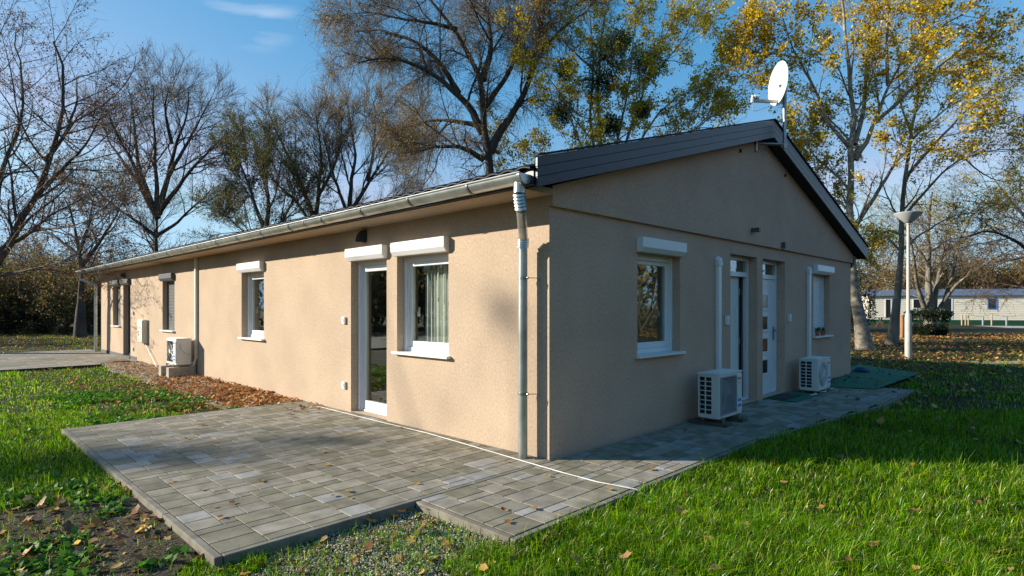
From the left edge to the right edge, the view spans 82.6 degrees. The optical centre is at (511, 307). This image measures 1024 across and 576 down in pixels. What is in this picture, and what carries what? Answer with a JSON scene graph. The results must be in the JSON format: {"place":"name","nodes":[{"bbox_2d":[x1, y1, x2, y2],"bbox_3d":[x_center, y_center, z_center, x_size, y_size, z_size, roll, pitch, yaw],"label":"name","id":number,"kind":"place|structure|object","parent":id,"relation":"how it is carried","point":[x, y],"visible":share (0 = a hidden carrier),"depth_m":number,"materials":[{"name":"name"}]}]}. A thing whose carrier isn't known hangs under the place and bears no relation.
{"place":"outdoors","nodes":[
{"label":"outdoors","id":0,"kind":"place"},
{"bbox_2d":[0,349,137,371],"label":"path","id":1,"kind":"structure","parent":0,"point":[45,360],"depth_m":16.72,"materials":[{"name":"grey concrete"}]},
{"bbox_2d":[107,359,129,361],"bbox_3d":[-10.998,1.486,16.281,0.700,0.015,0.400,0,0,44],"label":"doormat","id":2,"kind":"object","parent":1,"relation":"on","point":[116,360],"visible":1,"depth_m":16.18,"materials":[{"name":"brown fabric"}]},
{"bbox_2d":[229,509,517,575],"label":"gravel","id":3,"kind":"structure","parent":0,"point":[342,553],"depth_m":3.72,"materials":[{"name":"grey gravel"}]},
{"bbox_2d":[0,323,1023,575],"bbox_3d":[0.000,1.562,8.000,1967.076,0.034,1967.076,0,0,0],"label":"ground","id":4,"kind":"structure","parent":0,"point":[970,329],"depth_m":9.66,"materials":[{"name":"green plant"}]},
{"bbox_2d":[32,305,56,333],"bbox_3d":[-27.602,0.648,34.498,1.324,2.093,1.314,0,0,42],"label":"evergreen shrub","id":5,"kind":"object","parent":4,"relation":"on","point":[41,327],"visible":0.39,"depth_m":34.24,"materials":[{"name":"green plant"}]},
{"bbox_2d":[0,225,168,334],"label":"thicket","id":6,"kind":"object","parent":4,"relation":"on","point":[63,310],"visible":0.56,"depth_m":34.27,"materials":[{"name":"brown"}]},
{"bbox_2d":[0,141,173,337],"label":"bare tree","id":7,"kind":"object","parent":4,"relation":"on","point":[80,328],"visible":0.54,"depth_m":29.95,"materials":[{"name":"brown plant"}]},
{"bbox_2d":[26,244,150,277],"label":"woodland","id":8,"kind":"object","parent":4,"relation":"on","point":[113,260],"visible":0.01,"depth_m":63.00,"materials":[{"name":"brown plant"}]},
{"bbox_2d":[0,0,179,315],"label":"bare tree","id":9,"kind":"object","parent":4,"relation":"on","point":[20,223],"visible":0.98,"depth_m":18.55,"materials":[{"name":"brown plant"}]},
{"bbox_2d":[0,495,198,575],"bbox_3d":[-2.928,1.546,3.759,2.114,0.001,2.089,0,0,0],"label":"soil","id":10,"kind":"structure","parent":4,"relation":"on","point":[178,540],"depth_m":3.88,"materials":[{"name":"brown soil"}]},
{"bbox_2d":[115,540,124,545],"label":"fallen leaf","id":11,"kind":"object","parent":10,"relation":"on","point":[120,543],"visible":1,"depth_m":3.71,"materials":[{"name":"brown plant"}]},
{"bbox_2d":[0,385,238,575],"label":"ground cover","id":12,"kind":"object","parent":4,"relation":"on","point":[88,396],"visible":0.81,"depth_m":4.70,"materials":[{"name":"green plant"}]},
{"bbox_2d":[35,38,256,253],"bbox_3d":[-23.408,-7.960,38.967,12.399,19.267,14.448,0,0,-31],"label":"bare tree","id":13,"kind":"object","parent":4,"relation":"on","point":[161,206],"visible":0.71,"depth_m":37.75,"materials":[{"name":"brown plant"}]},
{"bbox_2d":[101,361,291,409],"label":"gravel","id":14,"kind":"structure","parent":4,"relation":"on","point":[123,365],"depth_m":12.19,"materials":[{"name":"gravel"}]},
{"bbox_2d":[159,365,186,375],"bbox_3d":[-7.650,1.433,13.169,0.180,0.255,0.540,0,0,44],"label":"concrete block","id":15,"kind":"object","parent":14,"relation":"on","point":[162,370],"depth_m":12.98,"materials":[{"name":"grey concrete"}]},
{"bbox_2d":[166,366,195,377],"bbox_3d":[-7.250,1.433,12.777,0.180,0.255,0.540,0,0,44],"label":"concrete block","id":16,"kind":"object","parent":14,"relation":"on","point":[180,370],"depth_m":12.69,"materials":[{"name":"grey concrete"}]},
{"bbox_2d":[165,337,192,366],"bbox_3d":[-7.417,0.992,12.974,0.741,0.626,0.358,0,0,44],"label":"outdoor unit","id":17,"kind":"object","parent":16,"relation":"on","point":[179,351],"visible":1,"depth_m":12.76,"materials":[{"name":"grey metal"}]},
{"bbox_2d":[52,361,331,416],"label":"leaf litter","id":18,"kind":"object","parent":14,"relation":"on","point":[267,398],"visible":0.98,"depth_m":10.23,"materials":[{"name":"brown plant"}]},
{"bbox_2d":[178,98,339,242],"bbox_3d":[-15.867,-5.497,35.480,10.923,14.780,9.421,0,0,0],"label":"willow","id":19,"kind":"object","parent":4,"relation":"on","point":[260,156],"visible":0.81,"depth_m":35.84,"materials":[{"name":"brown plant"}]},
{"bbox_2d":[0,333,562,575],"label":"leaf litter","id":20,"kind":"object","parent":4,"relation":"on","point":[68,525],"visible":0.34,"depth_m":4.05,"materials":[{"name":"brown plant"}]},
{"bbox_2d":[202,76,377,215],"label":"willow","id":21,"kind":"object","parent":4,"relation":"on","point":[316,210],"visible":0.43,"depth_m":40.58,"materials":[{"name":"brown plant"}]},
{"bbox_2d":[61,407,551,568],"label":"kerb","id":22,"kind":"structure","parent":4,"relation":"on","point":[214,557],"depth_m":4.12,"materials":[{"name":"concrete"}]},
{"bbox_2d":[67,401,546,554],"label":"patio","id":23,"kind":"structure","parent":4,"relation":"on","point":[293,492],"depth_m":5.56,"materials":[{"name":"grey concrete"}]},
{"bbox_2d":[319,406,650,498],"bbox_3d":[-2.418,1.531,8.217,0.147,0.097,10.021,0,0,-45],"label":"cable","id":24,"kind":"object","parent":23,"relation":"on","point":[497,453],"visible":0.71,"depth_m":5.84,"materials":[{"name":"white plastic"}]},
{"bbox_2d":[276,55,450,211],"bbox_3d":[-9.497,-8.222,40.278,11.466,19.941,8.221,0,0,6],"label":"willow","id":25,"kind":"object","parent":4,"relation":"on","point":[369,178],"visible":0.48,"depth_m":39.81,"materials":[{"name":"brown plant"}]},
{"bbox_2d":[293,0,627,199],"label":"weeping willow","id":26,"kind":"object","parent":4,"relation":"on","point":[400,130],"visible":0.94,"depth_m":23.67,"materials":[{"name":"brown plant"}]},
{"bbox_2d":[75,118,868,460],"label":"house","id":27,"kind":"structure","parent":4,"relation":"on","point":[543,354],"depth_m":7.67,"materials":[{"name":"beige paint"}]},
{"bbox_2d":[110,280,120,326],"bbox_3d":[-12.257,-0.111,18.210,1.064,1.428,0.335,0,0,44],"label":"window","id":28,"kind":"structure","parent":27,"relation":"in","point":[116,282],"depth_m":18.37,"materials":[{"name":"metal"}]},
{"bbox_2d":[120,279,130,354],"bbox_3d":[-11.384,0.306,17.316,0.900,2.263,0.280,0,0,44],"label":"door","id":29,"kind":"structure","parent":27,"relation":"in","point":[125,281],"depth_m":17.57,"materials":[{"name":"metal"}]},
{"bbox_2d":[137,320,147,342],"bbox_3d":[-10.027,0.655,15.815,0.500,0.630,0.145,0,0,44],"label":"meter box","id":30,"kind":"object","parent":27,"relation":"attached to","point":[142,331],"visible":1,"depth_m":15.67,"materials":[{"name":"beige plastic"}]},
{"bbox_2d":[158,273,174,331],"bbox_3d":[-8.446,-0.111,14.478,1.074,1.428,0.335,0,0,44],"label":"window","id":31,"kind":"structure","parent":27,"relation":"in","point":[168,276],"depth_m":14.58,"materials":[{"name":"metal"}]},
{"bbox_2d":[189,258,197,365],"bbox_3d":[-7.125,0.136,12.910,0.364,2.461,0.101,0,0,7],"label":"downpipe","id":32,"kind":"object","parent":27,"relation":"attached to","point":[195,310],"visible":0.91,"depth_m":12.87,"materials":[{"name":"beige metal"}]},
{"bbox_2d":[236,261,264,340],"bbox_3d":[-4.760,-0.111,10.867,1.114,1.428,0.335,0,0,44],"label":"window","id":33,"kind":"structure","parent":27,"relation":"in","point":[252,334],"depth_m":11.11,"materials":[{"name":"white plastic"}]},
{"bbox_2d":[342,381,345,388],"bbox_3d":[-2.441,1.130,8.455,0.080,0.100,0.040,0,0,44],"label":"wall socket","id":34,"kind":"object","parent":27,"relation":"attached to","point":[343,385],"depth_m":8.43,"materials":[{"name":"white plastic"}]},
{"bbox_2d":[355,230,366,242],"bbox_3d":[-2.086,-0.985,8.053,0.121,0.170,0.120,0,0,44],"label":"wall lamp","id":35,"kind":"object","parent":27,"relation":"attached to","point":[361,236],"visible":1,"depth_m":8.02,"materials":[{"name":"black plastic"}]},
{"bbox_2d":[345,244,386,420],"bbox_3d":[-1.928,0.382,8.093,0.949,2.415,0.340,0,0,44],"label":"door","id":36,"kind":"structure","parent":27,"relation":"in","point":[375,251],"depth_m":8.36,"materials":[{"name":"white plastic"}]},
{"bbox_2d":[390,236,450,358],"bbox_3d":[-1.062,-0.111,7.241,1.131,1.428,0.335,0,0,44],"label":"window","id":37,"kind":"structure","parent":27,"relation":"in","point":[412,347],"depth_m":7.36,"materials":[{"name":"white plastic"}]},
{"bbox_2d":[425,264,448,342],"bbox_3d":[-0.778,0.300,7.329,0.970,2.300,0.062,0,0,44],"label":"curtain","id":38,"kind":"object","parent":27,"relation":"hanging from","point":[436,321],"visible":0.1,"depth_m":7.48,"materials":[{"name":"white fabric"}]},
{"bbox_2d":[438,268,438,301],"bbox_3d":[-0.930,-0.285,7.382,0.020,0.430,0.020,0,0,-23],"label":"pull cord","id":39,"kind":"object","parent":27,"relation":"hanging from","point":[438,284],"visible":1,"depth_m":7.38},
{"bbox_2d":[636,236,686,358],"bbox_3d":[1.777,-0.111,7.282,0.335,1.428,1.101,0,0,44],"label":"window","id":40,"kind":"structure","parent":27,"relation":"in","point":[651,349],"depth_m":7.43,"materials":[{"name":"white plastic"}]},
{"bbox_2d":[715,256,722,368],"bbox_3d":[2.952,0.183,8.325,0.100,1.833,0.120,0,0,44],"label":"pipe cover","id":41,"kind":"object","parent":27,"relation":"attached to","point":[718,310],"visible":0.91,"depth_m":8.29,"materials":[{"name":"white plastic"}]},
{"bbox_2d":[725,316,729,324],"bbox_3d":[3.160,0.190,8.550,0.045,0.130,0.085,0,0,44],"label":"light switch","id":42,"kind":"object","parent":27,"relation":"attached to","point":[727,320],"visible":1,"depth_m":8.52,"materials":[{"name":"white plastic"}]},
{"bbox_2d":[730,255,758,405],"bbox_3d":[3.518,0.395,9.118,0.275,2.390,1.000,0,0,44],"label":"door","id":43,"kind":"structure","parent":27,"relation":"in","point":[735,281],"depth_m":9.44,"materials":[{"name":"white plastic"}]},
{"bbox_2d":[751,227,760,232],"bbox_3d":[3.788,-1.200,9.102,0.169,0.084,0.075,0,0,44],"label":"wall lamp","id":44,"kind":"object","parent":27,"relation":"attached to","point":[756,230],"visible":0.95,"depth_m":9.05,"materials":[{"name":"metal"}]},
{"bbox_2d":[751,61,787,151],"bbox_3d":[4.122,-3.167,9.265,0.545,1.414,0.515,0,0,31],"label":"satellite dish","id":45,"kind":"object","parent":27,"relation":"attached to","point":[777,89],"visible":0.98,"depth_m":9.24,"materials":[{"name":"metal"}]},
{"bbox_2d":[763,260,783,399],"bbox_3d":[4.388,0.395,9.972,0.230,2.390,0.995,0,0,44],"label":"door","id":46,"kind":"structure","parent":27,"relation":"in","point":[769,281],"depth_m":10.19,"materials":[{"name":"white plastic"}]},
{"bbox_2d":[781,242,787,248],"bbox_3d":[4.676,-1.065,10.051,0.109,0.120,0.110,0,0,44],"label":"wall lamp","id":47,"kind":"object","parent":27,"relation":"attached to","point":[784,245],"visible":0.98,"depth_m":10.01,"materials":[{"name":"metal"}]},
{"bbox_2d":[788,314,791,321],"bbox_3d":[4.940,0.190,10.367,0.045,0.130,0.085,0,0,44],"label":"light switch","id":48,"kind":"object","parent":27,"relation":"attached to","point":[789,317],"visible":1,"depth_m":10.34,"materials":[{"name":"white plastic"}]},
{"bbox_2d":[806,266,811,356],"bbox_3d":[5.639,0.160,11.068,0.097,1.881,0.114,0,0,44],"label":"pipe cover","id":49,"kind":"object","parent":27,"relation":"attached to","point":[809,271],"visible":0.94,"depth_m":11.03,"materials":[{"name":"white plastic"}]},
{"bbox_2d":[814,327,819,335],"bbox_3d":[6.072,0.475,11.577,0.117,0.189,0.121,0,0,-7],"label":"flower pot","id":50,"kind":"object","parent":27,"relation":"on","point":[817,332],"visible":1,"depth_m":11.55,"materials":[{"name":"brown ceramic"}]},
{"bbox_2d":[819,327,825,334],"bbox_3d":[6.301,0.470,11.818,0.123,0.198,0.121,0,0,-34],"label":"flower pot","id":51,"kind":"object","parent":27,"relation":"on","point":[822,331],"visible":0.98,"depth_m":11.78,"materials":[{"name":"brown ceramic"}]},
{"bbox_2d":[813,265,834,337],"bbox_3d":[6.164,-0.111,11.761,0.335,1.428,1.103,0,0,44],"label":"window","id":52,"kind":"structure","parent":27,"relation":"in","point":[818,281],"depth_m":11.86,"materials":[{"name":"white plastic"}]},
{"bbox_2d":[479,563,487,570],"bbox_3d":[-0.161,1.468,3.293,0.064,0.010,0.053,-3,23,46],"label":"fallen leaf","id":53,"kind":"object","parent":4,"relation":"on","point":[482,566],"visible":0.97,"depth_m":3.30,"materials":[{"name":"yellow plant"}]},
{"bbox_2d":[570,552,581,560],"bbox_3d":[0.371,1.466,3.423,0.068,0.017,0.073,33,10,23],"label":"fallen leaf","id":54,"kind":"object","parent":4,"relation":"on","point":[572,555],"visible":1,"depth_m":3.43,"materials":[{"name":"brown plant"}]},
{"bbox_2d":[474,0,769,171],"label":"poplar","id":55,"kind":"object","parent":4,"relation":"on","point":[619,46],"visible":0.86,"depth_m":22.94,"materials":[{"name":"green plant"}]},
{"bbox_2d":[619,550,631,557],"bbox_3d":[0.674,1.462,3.440,0.084,0.018,0.098,-22,-4,5],"label":"fallen leaf","id":56,"kind":"object","parent":4,"relation":"on","point":[627,553],"visible":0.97,"depth_m":3.45,"materials":[{"name":"orange plant"}]},
{"bbox_2d":[416,388,914,545],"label":"kerb","id":57,"kind":"structure","parent":4,"relation":"on","point":[454,518],"depth_m":4.41,"materials":[{"name":"concrete"}]},
{"bbox_2d":[421,387,910,536],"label":"walkway","id":58,"kind":"structure","parent":4,"relation":"on","point":[625,463],"depth_m":5.56,"materials":[{"name":"grey concrete"}]},
{"bbox_2d":[689,418,731,426],"bbox_3d":[2.548,1.480,7.488,0.500,0.035,0.180,0,0,44],"label":"timber bearer","id":59,"kind":"object","parent":58,"relation":"on","point":[710,422],"visible":1,"depth_m":7.45,"materials":[{"name":"brown wood"}]},
{"bbox_2d":[697,368,741,422],"bbox_3d":[2.740,1.147,7.651,0.335,0.626,0.696,0,0,44],"label":"outdoor unit","id":60,"kind":"object","parent":59,"relation":"on","point":[720,394],"visible":1,"depth_m":7.47,"materials":[{"name":"grey metal"}]},
{"bbox_2d":[724,416,747,421],"bbox_3d":[2.884,1.480,7.831,0.500,0.035,0.180,0,0,44],"label":"timber bearer","id":61,"kind":"object","parent":58,"relation":"on","point":[736,418],"visible":0.48,"depth_m":7.68,"materials":[{"name":"brown wood"}]},
{"bbox_2d":[765,391,820,401],"bbox_3d":[4.686,1.490,9.719,0.530,0.010,1.120,0,0,44],"label":"outdoor mat","id":62,"kind":"object","parent":58,"relation":"on","point":[803,396],"visible":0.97,"depth_m":9.69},
{"bbox_2d":[767,393,800,399],"bbox_3d":[4.503,1.478,9.647,0.330,0.010,0.620,0,0,44],"label":"doormat","id":63,"kind":"object","parent":62,"relation":"on","point":[781,396],"visible":1,"depth_m":9.62,"materials":[{"name":"fabric"}]},
{"bbox_2d":[799,356,830,393],"bbox_3d":[5.396,1.192,10.368,0.355,0.606,0.696,0,0,44],"label":"outdoor unit","id":64,"kind":"object","parent":58,"relation":"on","point":[814,373],"visible":1,"depth_m":10.17,"materials":[{"name":"grey metal"}]},
{"bbox_2d":[830,365,918,388],"bbox_3d":[7.663,1.488,12.808,1.720,0.012,5.079,0,0,44],"label":"outdoor mat","id":65,"kind":"object","parent":58,"relation":"on","point":[867,382],"visible":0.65,"depth_m":12.12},
{"bbox_2d":[684,367,905,431],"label":"leaf litter","id":66,"kind":"object","parent":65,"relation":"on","point":[856,399],"visible":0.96,"depth_m":11.34,"materials":[{"name":"brown plant"}]},
{"bbox_2d":[853,367,868,371],"bbox_3d":[7.974,1.423,13.330,0.344,0.109,0.290,0,0,0],"label":"tarpaulin","id":67,"kind":"object","parent":65,"relation":"on","point":[860,369],"visible":1,"depth_m":13.25,"materials":[{"name":"blue plastic"}]},
{"bbox_2d":[675,505,687,514],"bbox_3d":[1.220,1.467,4.195,0.101,0.020,0.087,-2,33,-23],"label":"fallen leaf","id":68,"kind":"object","parent":4,"relation":"on","point":[679,509],"visible":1,"depth_m":4.21,"materials":[{"name":"beige plant"}]},
{"bbox_2d":[709,564,720,569],"bbox_3d":[1.149,1.469,3.299,0.070,0.009,0.051,5,16,-10],"label":"fallen leaf","id":69,"kind":"object","parent":4,"relation":"on","point":[714,567],"visible":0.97,"depth_m":3.30,"materials":[{"name":"brown plant"}]},
{"bbox_2d":[851,270,877,327],"bbox_3d":[23.869,-0.388,39.986,2.119,4.331,2.156,0,0,-41],"label":"evergreen shrub","id":70,"kind":"object","parent":4,"relation":"on","point":[870,305],"visible":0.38,"depth_m":39.59,"materials":[{"name":"green plant"}]},
{"bbox_2d":[712,0,1023,349],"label":"poplar","id":71,"kind":"object","parent":4,"relation":"on","point":[753,13],"visible":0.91,"depth_m":21.16,"materials":[{"name":"yellow plant"}]},
{"bbox_2d":[872,317,889,327],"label":"picnic table","id":72,"kind":"object","parent":4,"relation":"on","point":[880,321],"visible":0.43,"depth_m":44.26,"materials":[{"name":"brown wood"}]},
{"bbox_2d":[857,210,926,289],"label":"bare tree","id":73,"kind":"object","parent":4,"relation":"on","point":[897,244],"visible":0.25,"depth_m":59.70,"materials":[{"name":"brown plant"}]},
{"bbox_2d":[860,289,925,323],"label":"mobile home","id":74,"kind":"object","parent":4,"relation":"on","point":[884,302],"visible":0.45,"depth_m":54.29,"materials":[{"name":"beige"}]},
{"bbox_2d":[885,299,891,316],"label":"door","id":75,"kind":"structure","parent":74,"relation":"in","point":[888,302],"depth_m":54.24,"materials":[{"name":"white plastic"}]},
{"bbox_2d":[913,298,920,308],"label":"window","id":76,"kind":"structure","parent":74,"relation":"in","point":[916,304],"depth_m":53.54,"materials":[{"name":"white plastic"}]},
{"bbox_2d":[779,332,1023,443],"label":"leaf litter","id":77,"kind":"object","parent":4,"relation":"on","point":[980,335],"visible":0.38,"depth_m":18.40,"materials":[{"name":"brown plant"}]},
{"bbox_2d":[900,315,904,338],"bbox_3d":[19.087,0.987,28.500,0.200,1.251,0.190,0,0,0],"label":"wooden post","id":78,"kind":"object","parent":4,"relation":"on","point":[902,326],"visible":0.83,"depth_m":28.42,"materials":[{"name":"orange wood"}]},
{"bbox_2d":[893,211,923,358],"bbox_3d":[11.965,-0.658,17.601,0.760,4.440,0.760,0,0,0],"label":"street lamp","id":79,"kind":"object","parent":4,"relation":"on","point":[908,218],"visible":0.98,"depth_m":17.55,"materials":[{"name":"grey metal"}]},
{"bbox_2d":[903,307,953,336],"bbox_3d":[22.535,0.844,31.504,2.029,1.734,2.025,0,0,0],"label":"clipped bush","id":80,"kind":"object","parent":4,"relation":"on","point":[942,314],"visible":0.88,"depth_m":31.01,"materials":[{"name":"green plant"}]},
{"bbox_2d":[842,0,1023,344],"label":"poplar","id":81,"kind":"object","parent":4,"relation":"on","point":[892,336],"visible":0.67,"depth_m":24.39,"materials":[{"name":"yellow plant"}]},
{"bbox_2d":[851,225,1023,315],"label":"woodland","id":82,"kind":"object","parent":4,"relation":"on","point":[1004,278],"visible":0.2,"depth_m":59.91,"materials":[{"name":"brown plant"}]},
{"bbox_2d":[854,176,1023,325],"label":"bare tree","id":83,"kind":"object","parent":4,"relation":"on","point":[931,298],"visible":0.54,"depth_m":32.90,"materials":[{"name":"brown plant"}]},
{"bbox_2d":[889,118,1023,320],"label":"bare tree","id":84,"kind":"object","parent":4,"relation":"on","point":[1006,236],"visible":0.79,"depth_m":27.45,"materials":[{"name":"brown plant"}]},
{"bbox_2d":[932,289,1023,324],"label":"mobile home","id":85,"kind":"object","parent":4,"relation":"on","point":[1017,308],"visible":0.47,"depth_m":51.93,"materials":[{"name":"beige"}]},
{"bbox_2d":[945,298,952,318],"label":"door","id":86,"kind":"structure","parent":85,"relation":"in","point":[949,304],"depth_m":52.72,"materials":[{"name":"white plastic"}]},
{"bbox_2d":[987,298,997,308],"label":"window","id":87,"kind":"structure","parent":85,"relation":"in","point":[992,304],"depth_m":51.68,"materials":[{"name":"blue glass"}]},
{"bbox_2d":[965,361,1023,364],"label":"kerb","id":88,"kind":"structure","parent":4,"relation":"on","point":[1014,362],"depth_m":16.18,"materials":[{"name":"concrete"}]},
{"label":"short post","id":89,"kind":"object","parent":4,"relation":"on","visible":0},
{"bbox_2d":[968,313,1023,316],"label":"rope","id":90,"kind":"object","parent":89,"relation":"attached to","point":[998,315],"visible":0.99,"depth_m":49.48,"materials":[{"name":"white fabric"}]},
{"bbox_2d":[0,0,1023,280],"label":"sky","id":91,"kind":"structure","parent":0,"point":[259,40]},
{"bbox_2d":[637,265,658,342],"bbox_3d":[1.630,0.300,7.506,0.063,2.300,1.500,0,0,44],"label":"window pane","id":92,"kind":"structure","parent":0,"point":[647,302],"depth_m":7.63,"materials":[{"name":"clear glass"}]},
{"bbox_2d":[987,326,1023,327],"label":"road","id":93,"kind":"structure","parent":0,"point":[1008,326],"depth_m":46.97,"materials":[{"name":"grey asphalt"}]}
]}

